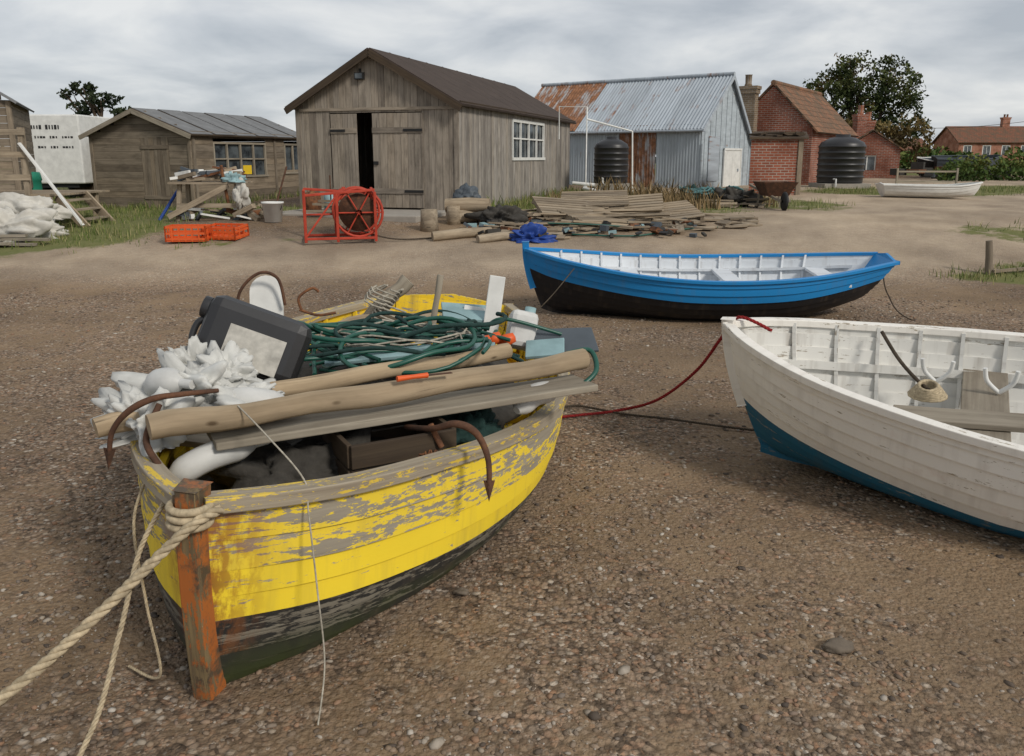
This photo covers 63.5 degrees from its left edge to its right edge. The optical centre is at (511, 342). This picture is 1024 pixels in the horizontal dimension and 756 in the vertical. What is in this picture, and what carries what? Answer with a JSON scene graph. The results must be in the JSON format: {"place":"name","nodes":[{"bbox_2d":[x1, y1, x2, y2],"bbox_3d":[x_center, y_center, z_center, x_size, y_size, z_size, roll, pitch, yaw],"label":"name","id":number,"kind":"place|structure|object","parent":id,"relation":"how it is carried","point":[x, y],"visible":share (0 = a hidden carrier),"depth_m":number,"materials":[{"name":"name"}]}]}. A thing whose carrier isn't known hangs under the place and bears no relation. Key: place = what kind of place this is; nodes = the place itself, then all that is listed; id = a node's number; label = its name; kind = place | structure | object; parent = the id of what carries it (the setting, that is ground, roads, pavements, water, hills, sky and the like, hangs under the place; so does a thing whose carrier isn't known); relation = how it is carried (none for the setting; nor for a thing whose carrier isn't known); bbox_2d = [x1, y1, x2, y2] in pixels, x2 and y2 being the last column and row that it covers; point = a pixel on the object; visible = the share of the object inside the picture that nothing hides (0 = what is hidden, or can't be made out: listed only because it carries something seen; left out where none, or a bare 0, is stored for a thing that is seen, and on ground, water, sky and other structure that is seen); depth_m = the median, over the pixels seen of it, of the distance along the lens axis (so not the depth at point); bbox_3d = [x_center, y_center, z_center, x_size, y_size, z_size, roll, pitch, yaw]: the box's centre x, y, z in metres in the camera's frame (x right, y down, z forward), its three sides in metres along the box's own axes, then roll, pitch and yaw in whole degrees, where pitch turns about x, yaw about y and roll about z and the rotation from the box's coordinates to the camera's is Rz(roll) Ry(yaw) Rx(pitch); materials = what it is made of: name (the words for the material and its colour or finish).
{"place":"outdoors","nodes":[
{"label":"outdoors","id":0,"kind":"place"},
{"bbox_2d":[0,161,1023,755],"bbox_3d":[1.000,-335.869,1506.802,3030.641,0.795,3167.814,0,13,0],"label":"ground","id":1,"kind":"structure","parent":0,"point":[922,241],"depth_m":3.60,"materials":[{"name":"gravel"}]},
{"bbox_2d":[0,234,51,245],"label":"timber offcuts","id":2,"kind":"object","parent":1,"relation":"on","point":[6,237],"visible":0.97,"depth_m":13.40,"materials":[{"name":"grey wood"}]},
{"bbox_2d":[0,206,68,242],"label":"sheet covered heap","id":3,"kind":"object","parent":1,"relation":"on","point":[36,223],"visible":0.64,"depth_m":13.71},
{"bbox_2d":[0,192,72,219],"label":"sheet covered box","id":4,"kind":"object","parent":1,"relation":"on","point":[18,203],"visible":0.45,"depth_m":14.48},
{"bbox_2d":[30,172,43,196],"bbox_3d":[-11.300,-3.525,19.296,0.660,0.920,0.660,0,13,0],"label":"green barrel","id":5,"kind":"object","parent":1,"relation":"on","point":[37,180],"visible":0.15,"depth_m":19.16,"materials":[{"name":"plastic"}]},
{"bbox_2d":[0,92,115,226],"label":"raised wooden hut","id":6,"kind":"object","parent":1,"relation":"on","point":[15,132],"visible":0.91,"depth_m":16.44,"materials":[{"name":"brown wood"}]},
{"bbox_2d":[17,114,110,189],"bbox_3d":[-13.400,-5.838,25.844,2.000,2.305,4.009,0,13,0],"label":"box trailer","id":7,"kind":"object","parent":1,"relation":"on","point":[61,154],"visible":0.48,"depth_m":23.90,"materials":[{"name":"white paint"}]},
{"bbox_2d":[56,80,131,116],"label":"pine tree","id":8,"kind":"object","parent":1,"relation":"on","point":[92,100],"visible":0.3,"depth_m":44.12,"materials":[{"name":"green plant"}]},
{"bbox_2d":[164,224,211,241],"bbox_3d":[-5.250,-1.783,13.435,0.642,0.250,0.422,-1,13,-6],"label":"orange fish crate","id":9,"kind":"object","parent":1,"relation":"on","point":[171,232],"visible":0.91,"depth_m":13.26,"materials":[{"name":"plastic"}]},
{"bbox_2d":[78,108,298,208],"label":"wooden shed","id":10,"kind":"structure","parent":1,"relation":"on","point":[138,155],"depth_m":20.48,"materials":[{"name":"brown wood"}]},
{"bbox_2d":[213,142,297,176],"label":"windows","id":11,"kind":"structure","parent":10,"relation":"in","point":[227,154],"depth_m":21.79,"materials":[{"name":"grey wood"}]},
{"bbox_2d":[167,181,253,220],"bbox_3d":[-5.623,-2.649,15.477,1.403,0.713,0.808,0,13,0],"label":"workbench","id":12,"kind":"object","parent":1,"relation":"on","point":[181,207],"visible":0.83,"depth_m":15.20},
{"bbox_2d":[168,165,263,220],"bbox_3d":[-5.329,-2.755,15.401,1.987,1.084,1.074,0,13,0],"label":"junk heap","id":13,"kind":"object","parent":1,"relation":"on","point":[248,210],"visible":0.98,"depth_m":15.18,"materials":[{"name":"metal"}]},
{"bbox_2d":[200,223,249,239],"bbox_3d":[-4.723,-1.831,13.619,0.622,0.241,0.440,3,13,14],"label":"orange fish crate","id":14,"kind":"object","parent":1,"relation":"on","point":[227,234],"visible":0.84,"depth_m":13.49,"materials":[{"name":"plastic"}]},
{"bbox_2d":[159,166,331,220],"bbox_3d":[-5.100,-2.869,15.881,3.196,1.002,0.503,-2,13,-11],"label":"scrap pipe","id":15,"kind":"object","parent":1,"relation":"on","point":[168,205],"visible":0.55,"depth_m":15.60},
{"bbox_2d":[260,201,283,222],"bbox_3d":[-4.320,-2.361,14.945,0.400,0.360,0.400,0,13,0],"label":"white bucket","id":16,"kind":"object","parent":1,"relation":"on","point":[272,211],"visible":1,"depth_m":14.82,"materials":[{"name":"paint"}]},
{"bbox_2d":[130,294,569,699],"bbox_3d":[-0.724,0.391,4.402,2.003,0.807,3.972,6,13,6],"label":"yellow rowing boat","id":17,"kind":"object","parent":1,"relation":"on","point":[236,581],"visible":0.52,"depth_m":2.81,"materials":[{"name":"paint"}]},
{"bbox_2d":[0,499,224,705],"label":"mooring rope","id":18,"kind":"object","parent":17,"relation":"attached to","point":[181,524],"visible":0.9,"depth_m":2.30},
{"bbox_2d":[77,483,164,755],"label":"thin mooring rope","id":19,"kind":"object","parent":17,"relation":"attached to","point":[112,662],"visible":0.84,"depth_m":2.47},
{"bbox_2d":[90,380,205,456],"bbox_3d":[-1.321,0.248,2.981,0.410,0.215,0.454,0,13,0],"label":"crumpled sack","id":20,"kind":"object","parent":17,"relation":"on","point":[109,400],"visible":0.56,"depth_m":2.92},
{"bbox_2d":[103,388,218,469],"bbox_3d":[-1.178,0.315,2.792,0.386,0.265,0.214,-5,14,-22],"label":"rusty anchor","id":21,"kind":"object","parent":17,"relation":"on","point":[109,451],"visible":0.96,"depth_m":2.80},
{"bbox_2d":[196,346,521,490],"bbox_3d":[-0.762,0.313,4.322,1.696,0.493,2.437,0,13,0],"label":"net heap","id":22,"kind":"object","parent":17,"relation":"in","point":[505,414],"visible":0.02,"depth_m":4.29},
{"bbox_2d":[169,441,268,479],"bbox_3d":[-1.047,0.412,2.971,0.368,0.139,0.107,-9,15,-35],"label":"white fender","id":23,"kind":"object","parent":22,"relation":"on","point":[200,461],"visible":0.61,"depth_m":2.90,"materials":[{"name":"plastic"}]},
{"bbox_2d":[188,295,311,380],"bbox_3d":[-1.080,-0.011,3.396,0.463,0.280,0.195,20,-6,-8],"label":"black jerrycan","id":24,"kind":"object","parent":22,"relation":"on","point":[276,345],"visible":0.78,"depth_m":3.32,"materials":[{"name":"plastic"}]},
{"bbox_2d":[237,271,286,315],"bbox_3d":[-1.309,-0.219,4.327,0.259,0.328,0.123,-2,13,-10],"label":"round topped board","id":25,"kind":"object","parent":22,"relation":"on","point":[266,292],"visible":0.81,"depth_m":4.33,"materials":[{"name":"white paint"}]},
{"bbox_2d":[207,427,396,488],"bbox_3d":[-0.809,0.484,3.210,0.780,0.273,0.663,-5,14,-22],"label":"dark tarpaulin","id":26,"kind":"object","parent":22,"relation":"on","point":[312,457],"visible":0.32,"depth_m":3.12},
{"bbox_2d":[315,313,430,336],"bbox_3d":[-0.838,-0.103,4.886,0.757,0.140,0.116,-7,14,-27],"label":"weathered post","id":27,"kind":"object","parent":22,"relation":"on","point":[356,317],"visible":0.09,"depth_m":4.86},
{"bbox_2d":[297,287,335,315],"bbox_3d":[-1.104,-0.231,4.672,0.213,0.167,0.039,0,13,0],"label":"iron hook","id":28,"kind":"object","parent":27,"relation":"on","point":[305,311],"visible":1,"depth_m":4.67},
{"bbox_2d":[363,275,413,313],"bbox_3d":[-0.771,-0.233,4.943,0.376,0.343,0.098,-2,13,-10],"label":"weathered post","id":29,"kind":"object","parent":22,"relation":"on","point":[405,283],"visible":0.45,"depth_m":4.90,"materials":[{"name":"grey wood"}]},
{"bbox_2d":[319,284,470,347],"bbox_3d":[-0.677,-0.052,4.292,0.688,0.324,1.280,-7,14,-28],"label":"pale rope tangle","id":30,"kind":"object","parent":22,"relation":"on","point":[379,306],"visible":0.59,"depth_m":4.16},
{"bbox_2d":[426,274,443,343],"bbox_3d":[-0.406,-0.119,4.227,0.122,0.463,0.039,0,13,0],"label":"weathered stick","id":31,"kind":"object","parent":22,"relation":"on","point":[438,289],"visible":0.45,"depth_m":4.19,"materials":[{"name":"grey wood"}]},
{"bbox_2d":[297,309,598,381],"bbox_3d":[-0.517,0.001,4.079,1.826,0.270,1.101,0,13,0],"label":"green hose coil","id":32,"kind":"object","parent":22,"relation":"on","point":[329,347],"visible":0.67,"depth_m":3.93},
{"bbox_2d":[324,344,430,366],"bbox_3d":[-0.620,0.059,3.856,0.501,0.064,0.080,-3,13,-14],"label":"pale blue board","id":33,"kind":"object","parent":32,"relation":"on","point":[382,356],"visible":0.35,"depth_m":3.83,"materials":[{"name":"paint"}]},
{"bbox_2d":[482,275,505,334],"bbox_3d":[-0.100,-0.190,4.466,0.133,0.346,0.064,-1,13,-3],"label":"white board","id":34,"kind":"object","parent":32,"relation":"on","point":[495,295],"visible":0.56,"depth_m":4.45,"materials":[{"name":"paint"}]},
{"bbox_2d":[481,332,515,344],"bbox_3d":[-0.099,-0.008,4.180,0.255,0.089,0.123,-10,16,-39],"label":"orange float","id":35,"kind":"object","parent":32,"relation":"on","point":[495,339],"visible":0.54,"depth_m":4.19,"materials":[{"name":"plastic"}]},
{"bbox_2d":[441,302,485,338],"bbox_3d":[-0.253,-0.114,4.579,0.275,0.199,0.231,-2,13,-8],"label":"pale blue box","id":36,"kind":"object","parent":22,"relation":"on","point":[478,315],"visible":0.23,"depth_m":4.54,"materials":[{"name":"paint"}]},
{"bbox_2d":[440,408,502,445],"bbox_3d":[-0.211,0.362,3.615,0.437,0.221,0.407,-6,14,-24],"label":"green net bundle","id":37,"kind":"object","parent":22,"relation":"on","point":[484,422],"visible":0.2,"depth_m":3.54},
{"bbox_2d":[506,306,538,350],"bbox_3d":[0.050,-0.070,4.411,0.182,0.240,0.188,0,13,0],"label":"white container","id":38,"kind":"object","parent":22,"relation":"on","point":[523,334],"visible":0.79,"depth_m":4.35,"materials":[{"name":"plastic"}]},
{"bbox_2d":[322,416,456,474],"bbox_3d":[-0.500,0.468,3.312,0.568,0.310,0.568,0,13,0],"label":"wooden crate","id":39,"kind":"object","parent":17,"relation":"in","point":[401,443],"visible":0.34,"depth_m":3.12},
{"bbox_2d":[206,374,597,450],"bbox_3d":[-0.375,0.269,3.399,1.508,0.070,1.057,0,13,0],"label":"wooden plank","id":40,"kind":"object","parent":17,"relation":"in","point":[447,403],"visible":0.89,"depth_m":3.26,"materials":[{"name":"wood"}]},
{"bbox_2d":[197,376,284,406],"bbox_3d":[-1.039,0.198,3.090,0.360,0.151,0.535,9,15,34],"label":"crumpled sack","id":41,"kind":"object","parent":40,"relation":"on","point":[225,395],"visible":0.13,"depth_m":3.04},
{"bbox_2d":[111,348,245,406],"bbox_3d":[-1.190,0.133,3.125,0.539,0.198,0.432,10,16,39],"label":"crumpled sack","id":42,"kind":"object","parent":41,"relation":"on","point":[206,375],"visible":0.38,"depth_m":3.10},
{"bbox_2d":[143,368,195,395],"bbox_3d":[-1.281,0.169,3.054,0.284,0.163,0.114,11,17,41],"label":"white fender","id":43,"kind":"object","parent":42,"relation":"on","point":[170,380],"visible":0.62,"depth_m":2.99,"materials":[{"name":"plastic"}]},
{"bbox_2d":[179,340,274,391],"bbox_3d":[-1.143,0.082,3.228,0.407,0.182,0.312,-4,13,-17],"label":"crumpled sack","id":44,"kind":"object","parent":42,"relation":"on","point":[234,357],"visible":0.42,"depth_m":3.20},
{"bbox_2d":[168,334,207,363],"bbox_3d":[-1.294,0.061,3.329,0.263,0.215,0.295,0,13,0],"label":"crumpled sack","id":45,"kind":"object","parent":44,"relation":"on","point":[193,348],"visible":0.15,"depth_m":3.24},
{"bbox_2d":[230,387,283,402],"bbox_3d":[-0.954,0.223,3.085,0.340,0.122,0.118,-1,13,-5],"label":"white fender","id":46,"kind":"object","parent":40,"relation":"on","point":[249,394],"visible":0.23,"depth_m":3.04,"materials":[{"name":"plastic"}]},
{"bbox_2d":[92,343,512,437],"bbox_3d":[-0.739,0.165,3.423,1.822,0.094,0.084,-10,16,-37],"label":"timber pole","id":47,"kind":"object","parent":40,"relation":"on","point":[102,424],"visible":0.61,"depth_m":3.46,"materials":[{"name":"brown wood"}]},
{"bbox_2d":[145,348,589,439],"bbox_3d":[-0.438,0.178,3.248,1.861,0.126,0.095,-9,15,-34],"label":"timber pole","id":48,"kind":"object","parent":40,"relation":"on","point":[182,421],"visible":0.98,"depth_m":3.09,"materials":[{"name":"brown wood"}]},
{"bbox_2d":[237,405,324,725],"bbox_3d":[-0.728,0.685,2.717,0.105,0.850,0.660,-8,15,-32],"label":"hanging cord","id":49,"kind":"object","parent":48,"relation":"hanging from","point":[265,434],"visible":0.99,"depth_m":2.64,"materials":[{"name":"fabric"}]},
{"bbox_2d":[396,372,451,381],"bbox_3d":[-0.339,0.127,3.224,0.234,0.024,0.024,-7,15,-29],"label":"orange handled knife","id":50,"kind":"object","parent":48,"relation":"on","point":[410,377],"visible":1,"depth_m":3.20,"materials":[{"name":"plastic"}]},
{"bbox_2d":[513,381,555,413],"bbox_3d":[0.121,0.235,3.661,0.102,0.119,0.327,11,17,41],"label":"white fender","id":51,"kind":"object","parent":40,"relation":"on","point":[525,408],"visible":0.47,"depth_m":3.56,"materials":[{"name":"plastic"}]},
{"bbox_2d":[404,420,494,499],"bbox_3d":[-0.257,0.422,3.150,0.429,0.297,0.082,8,15,31],"label":"rusty anchor","id":52,"kind":"object","parent":17,"relation":"in","point":[433,429],"visible":1,"depth_m":3.07,"materials":[{"name":"metal"}]},
{"bbox_2d":[525,338,563,358],"bbox_3d":[0.170,0.030,4.260,0.206,0.092,0.133,1,13,6],"label":"plastic box","id":53,"kind":"object","parent":17,"relation":"on","point":[538,349],"visible":0.78,"depth_m":4.25,"materials":[{"name":"blue paint"}]},
{"bbox_2d":[534,327,598,351],"bbox_3d":[0.280,-0.011,4.353,0.322,0.097,0.208,-1,13,-6],"label":"slate board","id":54,"kind":"object","parent":53,"relation":"on","point":[575,338],"visible":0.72,"depth_m":4.37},
{"bbox_2d":[282,208,445,222],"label":"concrete slab","id":55,"kind":"structure","parent":1,"relation":"on","point":[401,215],"depth_m":15.72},
{"bbox_2d":[302,200,340,212],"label":"timber offcuts","id":56,"kind":"object","parent":55,"relation":"on","point":[319,211],"visible":0.36,"depth_m":15.56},
{"bbox_2d":[305,187,348,209],"bbox_3d":[-3.699,-2.870,16.647,0.338,0.500,1.078,11,17,41],"label":"gas bottle","id":57,"kind":"object","parent":55,"relation":"on","point":[309,200],"visible":0.25,"depth_m":16.26,"materials":[{"name":"metal"}]},
{"bbox_2d":[302,186,431,242],"bbox_3d":[-1.955,-2.146,13.672,2.909,0.862,0.726,-3,13,-14],"label":"red cable winch","id":58,"kind":"object","parent":1,"relation":"on","point":[356,209],"visible":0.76,"depth_m":13.26,"materials":[{"name":"paint"}]},
{"bbox_2d":[420,209,438,231],"bbox_3d":[-1.430,-2.112,14.284,0.324,0.380,0.319,0,13,0],"label":"log stump","id":59,"kind":"object","parent":1,"relation":"on","point":[429,221],"visible":0.94,"depth_m":14.16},
{"bbox_2d":[284,47,575,209],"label":"timber shed","id":60,"kind":"structure","parent":1,"relation":"on","point":[395,130],"depth_m":17.61,"materials":[{"name":"grey wood"}]},
{"bbox_2d":[330,112,424,207],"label":"doors","id":61,"kind":"structure","parent":60,"relation":"in","point":[398,153],"depth_m":17.42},
{"bbox_2d":[512,119,544,159],"bbox_3d":[0.438,-5.261,21.562,0.094,0.990,2.960,4,13,17],"label":"side window","id":62,"kind":"structure","parent":60,"relation":"in","point":[527,136],"depth_m":21.52,"materials":[{"name":"white paint"}]},
{"bbox_2d":[447,206,460,224],"bbox_3d":[-1.050,-2.281,14.861,0.259,0.340,0.255,0,13,0],"label":"log stump","id":63,"kind":"object","parent":1,"relation":"on","point":[453,215],"visible":0.84,"depth_m":14.76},
{"bbox_2d":[452,182,480,197],"bbox_3d":[-0.829,-2.800,15.362,0.559,0.341,0.447,0,13,0],"label":"old sack","id":64,"kind":"object","parent":1,"relation":"on","point":[465,190],"visible":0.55,"depth_m":15.27,"materials":[{"name":"fabric"}]},
{"bbox_2d":[431,197,513,242],"bbox_3d":[-0.575,-2.132,14.248,1.507,0.651,2.161,0,13,0],"label":"log pile","id":65,"kind":"object","parent":1,"relation":"on","point":[468,205],"visible":0.72,"depth_m":13.66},
{"bbox_2d":[464,203,530,225],"bbox_3d":[-0.216,-2.282,14.762,1.304,0.407,0.767,0,13,0],"label":"net heap","id":66,"kind":"object","parent":1,"relation":"on","point":[506,213],"visible":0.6,"depth_m":14.57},
{"bbox_2d":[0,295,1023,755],"bbox_3d":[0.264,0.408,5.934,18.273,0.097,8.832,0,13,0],"label":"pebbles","id":67,"kind":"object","parent":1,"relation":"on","point":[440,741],"visible":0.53,"depth_m":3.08,"materials":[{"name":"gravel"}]},
{"bbox_2d":[1,183,1023,284],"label":"grass","id":68,"kind":"structure","parent":1,"relation":"on","point":[138,208],"depth_m":17.64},
{"bbox_2d":[508,222,557,242],"bbox_3d":[0.339,-1.798,13.525,0.831,0.338,0.505,0,13,0],"label":"blue tarpaulin heap","id":69,"kind":"object","parent":1,"relation":"on","point":[530,231],"visible":0.91,"depth_m":13.42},
{"bbox_2d":[463,217,706,237],"bbox_3d":[1.203,-2.050,14.503,4.101,0.327,2.180,0,13,0],"label":"scrap heap","id":70,"kind":"object","parent":1,"relation":"on","point":[656,228],"visible":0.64,"depth_m":13.95,"materials":[{"name":"brown"}]},
{"bbox_2d":[558,106,632,190],"bbox_3d":[2.419,-5.347,22.994,2.184,2.393,0.888,-1,13,-4],"label":"white drain pipe","id":71,"kind":"object","parent":1,"relation":"on","point":[584,185],"visible":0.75,"depth_m":23.21,"materials":[{"name":"paint"}]},
{"bbox_2d":[592,137,629,193],"bbox_3d":[2.950,-5.217,24.616,1.050,1.770,1.128,0,13,0],"label":"water tank","id":72,"kind":"object","parent":1,"relation":"on","point":[611,154],"visible":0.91,"depth_m":24.23,"materials":[{"name":"black plastic"}]},
{"bbox_2d":[474,190,772,239],"bbox_3d":[2.869,-2.631,16.220,8.486,0.688,4.531,-9,15,-34],"label":"timber debris heap","id":73,"kind":"object","parent":1,"relation":"on","point":[615,207],"visible":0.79,"depth_m":15.11,"materials":[{"name":"wood"}]},
{"bbox_2d":[548,222,717,236],"bbox_3d":[2.157,-1.919,13.938,3.064,0.217,0.598,-3,13,-11],"label":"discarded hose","id":74,"kind":"object","parent":1,"relation":"on","point":[607,235],"visible":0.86,"depth_m":13.80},
{"bbox_2d":[534,72,751,187],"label":"corrugated iron shed","id":75,"kind":"structure","parent":1,"relation":"on","point":[686,129],"depth_m":29.32,"materials":[{"name":"grey metal"}]},
{"bbox_2d":[721,148,742,186],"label":"doors","id":76,"kind":"structure","parent":75,"relation":"in","point":[732,157],"depth_m":29.66,"materials":[{"name":"white paint"}]},
{"bbox_2d":[564,405,753,430],"bbox_3d":[1.051,0.500,5.460,1.621,0.019,0.214,4,13,16],"label":"dark rope","id":77,"kind":"object","parent":1,"relation":"on","point":[672,419],"visible":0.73,"depth_m":5.45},
{"bbox_2d":[544,175,777,210],"bbox_3d":[3.623,-3.439,18.770,4.706,0.744,4.616,7,14,27],"label":"dry weed clump","id":78,"kind":"object","parent":1,"relation":"on","point":[670,196],"visible":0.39,"depth_m":18.32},
{"bbox_2d":[562,315,772,417],"bbox_3d":[0.919,0.152,5.173,1.438,0.829,0.430,7,15,30],"label":"red rope","id":79,"kind":"object","parent":1,"relation":"on","point":[697,369],"visible":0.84,"depth_m":5.22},
{"bbox_2d":[679,185,742,194],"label":"fishing net heap","id":80,"kind":"object","parent":1,"relation":"on","point":[704,189],"visible":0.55,"depth_m":18.75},
{"bbox_2d":[522,241,899,320],"bbox_3d":[2.115,-0.702,9.156,4.016,0.837,1.541,0,17,1],"label":"blue rowing boat","id":81,"kind":"object","parent":1,"relation":"on","point":[706,287],"visible":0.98,"depth_m":8.85,"materials":[{"name":"paint"}]},
{"bbox_2d":[712,186,763,206],"bbox_3d":[5.121,-3.343,18.985,1.158,0.494,0.938,-4,13,-17],"label":"net heap","id":82,"kind":"object","parent":1,"relation":"on","point":[732,193],"visible":0.54,"depth_m":18.73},
{"bbox_2d":[749,181,798,210],"bbox_3d":[5.750,-3.229,18.151,0.720,0.590,1.876,0,13,0],"label":"wheelbarrow","id":83,"kind":"object","parent":1,"relation":"on","point":[782,190],"visible":0.98,"depth_m":17.73,"materials":[{"name":"brown metal"}]},
{"bbox_2d":[748,131,808,194],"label":"brick outbuilding","id":84,"kind":"structure","parent":1,"relation":"on","point":[776,155],"depth_m":23.52,"materials":[{"name":"red brick"}]},
{"bbox_2d":[795,139,803,194],"bbox_3d":[8.386,-5.035,24.328,0.145,1.800,1.562,3,13,14],"label":"door","id":85,"kind":"structure","parent":84,"relation":"in","point":[801,141],"depth_m":23.57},
{"bbox_2d":[739,74,858,184],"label":"brick cottage","id":86,"kind":"structure","parent":1,"relation":"on","point":[775,105],"depth_m":31.52,"materials":[{"name":"red brick"}]},
{"bbox_2d":[821,637,853,653],"bbox_3d":[1.155,1.068,2.922,0.100,0.038,0.091,9,15,35],"label":"stone","id":87,"kind":"object","parent":1,"relation":"on","point":[837,645],"visible":1,"depth_m":2.90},
{"bbox_2d":[808,134,870,188],"bbox_3d":[11.500,-6.284,28.872,1.596,1.906,1.700,0,13,0],"label":"water tank","id":88,"kind":"object","parent":1,"relation":"on","point":[841,158],"visible":0.98,"depth_m":28.32,"materials":[{"name":"black plastic"}]},
{"bbox_2d":[802,50,932,143],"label":"broadleaf tree","id":89,"kind":"object","parent":1,"relation":"on","point":[849,88],"visible":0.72,"depth_m":48.29,"materials":[{"name":"green plant"}]},
{"bbox_2d":[721,317,1023,538],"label":"white rowing boat","id":90,"kind":"object","parent":1,"relation":"on","point":[825,394],"visible":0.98,"depth_m":4.34,"materials":[{"name":"paint"}]},
{"bbox_2d":[907,379,947,402],"bbox_3d":[2.209,0.254,4.394,0.193,0.089,0.178,0,13,0],"label":"coiled rope","id":91,"kind":"object","parent":90,"relation":"in","point":[936,393],"visible":1,"depth_m":4.34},
{"bbox_2d":[880,331,1020,393],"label":"rowlock horns","id":92,"kind":"object","parent":90,"relation":"in","point":[991,386],"visible":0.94,"depth_m":4.49},
{"bbox_2d":[893,405,1023,432],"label":"loose plank","id":93,"kind":"object","parent":90,"relation":"in","point":[988,420],"visible":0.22,"depth_m":4.07,"materials":[{"name":"wood"}]},
{"bbox_2d":[852,105,904,177],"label":"brick cottage wing","id":94,"kind":"structure","parent":1,"relation":"on","point":[882,156],"depth_m":39.56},
{"bbox_2d":[864,155,875,169],"bbox_3d":[17.069,-8.622,39.807,0.860,0.760,0.092,4,13,18],"label":"window","id":95,"kind":"structure","parent":94,"relation":"in","point":[870,161],"depth_m":39.78,"materials":[{"name":"white paint"}]},
{"bbox_2d":[845,113,935,166],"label":"autumn tree","id":96,"kind":"object","parent":1,"relation":"on","point":[899,139],"visible":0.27,"depth_m":45.38,"materials":[{"name":"green plant"}]},
{"bbox_2d":[895,168,958,183],"bbox_3d":[12.500,-4.851,24.943,1.850,0.801,0.050,0,13,0],"label":"rail fence","id":97,"kind":"object","parent":1,"relation":"on","point":[955,181],"visible":0.82,"depth_m":24.93,"materials":[{"name":"grey wood"}]},
{"bbox_2d":[875,182,982,197],"bbox_3d":[11.323,-4.145,22.415,2.635,0.430,1.185,2,13,8],"label":"white dinghy","id":98,"kind":"object","parent":1,"relation":"on","point":[931,190],"visible":1,"depth_m":22.06,"materials":[{"name":"paint"}]},
{"bbox_2d":[890,162,1010,178],"bbox_3d":[20.368,-7.975,38.462,5.209,0.899,2.202,0,13,0],"label":"stored gear heap","id":99,"kind":"object","parent":1,"relation":"on","point":[917,166],"visible":0.38,"depth_m":37.97,"materials":[{"name":"black metal"}]},
{"bbox_2d":[899,145,1023,171],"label":"distant hedge","id":100,"kind":"object","parent":1,"relation":"on","point":[934,152],"visible":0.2,"depth_m":56.57,"materials":[{"name":"green plant"}]},
{"bbox_2d":[931,155,1001,174],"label":"dark dinghy","id":101,"kind":"object","parent":1,"relation":"on","point":[939,160],"visible":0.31,"depth_m":40.24,"materials":[{"name":"paint"}]},
{"bbox_2d":[929,153,1023,181],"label":"hedge","id":102,"kind":"object","parent":1,"relation":"on","point":[975,173],"visible":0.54,"depth_m":36.16,"materials":[{"name":"green plant"}]},
{"bbox_2d":[934,129,1023,164],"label":"walls","id":103,"kind":"structure","parent":1,"relation":"on","point":[945,138],"depth_m":114.06,"materials":[{"name":"red brick"}]},
{"bbox_2d":[932,126,1023,143],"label":"roof","id":104,"kind":"structure","parent":103,"relation":"on","point":[988,134],"depth_m":115.13,"materials":[{"name":"tile"}]},
{"bbox_2d":[963,145,1023,154],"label":"windows","id":105,"kind":"structure","parent":103,"relation":"attached to","point":[986,149],"depth_m":114.00,"materials":[{"name":"white paint"}]},
{"bbox_2d":[984,240,1023,274],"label":"mooring post","id":106,"kind":"object","parent":1,"relation":"on","point":[989,257],"visible":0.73,"depth_m":11.36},
{"bbox_2d":[0,0,1023,156],"label":"sky","id":107,"kind":"structure","parent":0,"point":[228,57],"materials":[{"name":"grey"}]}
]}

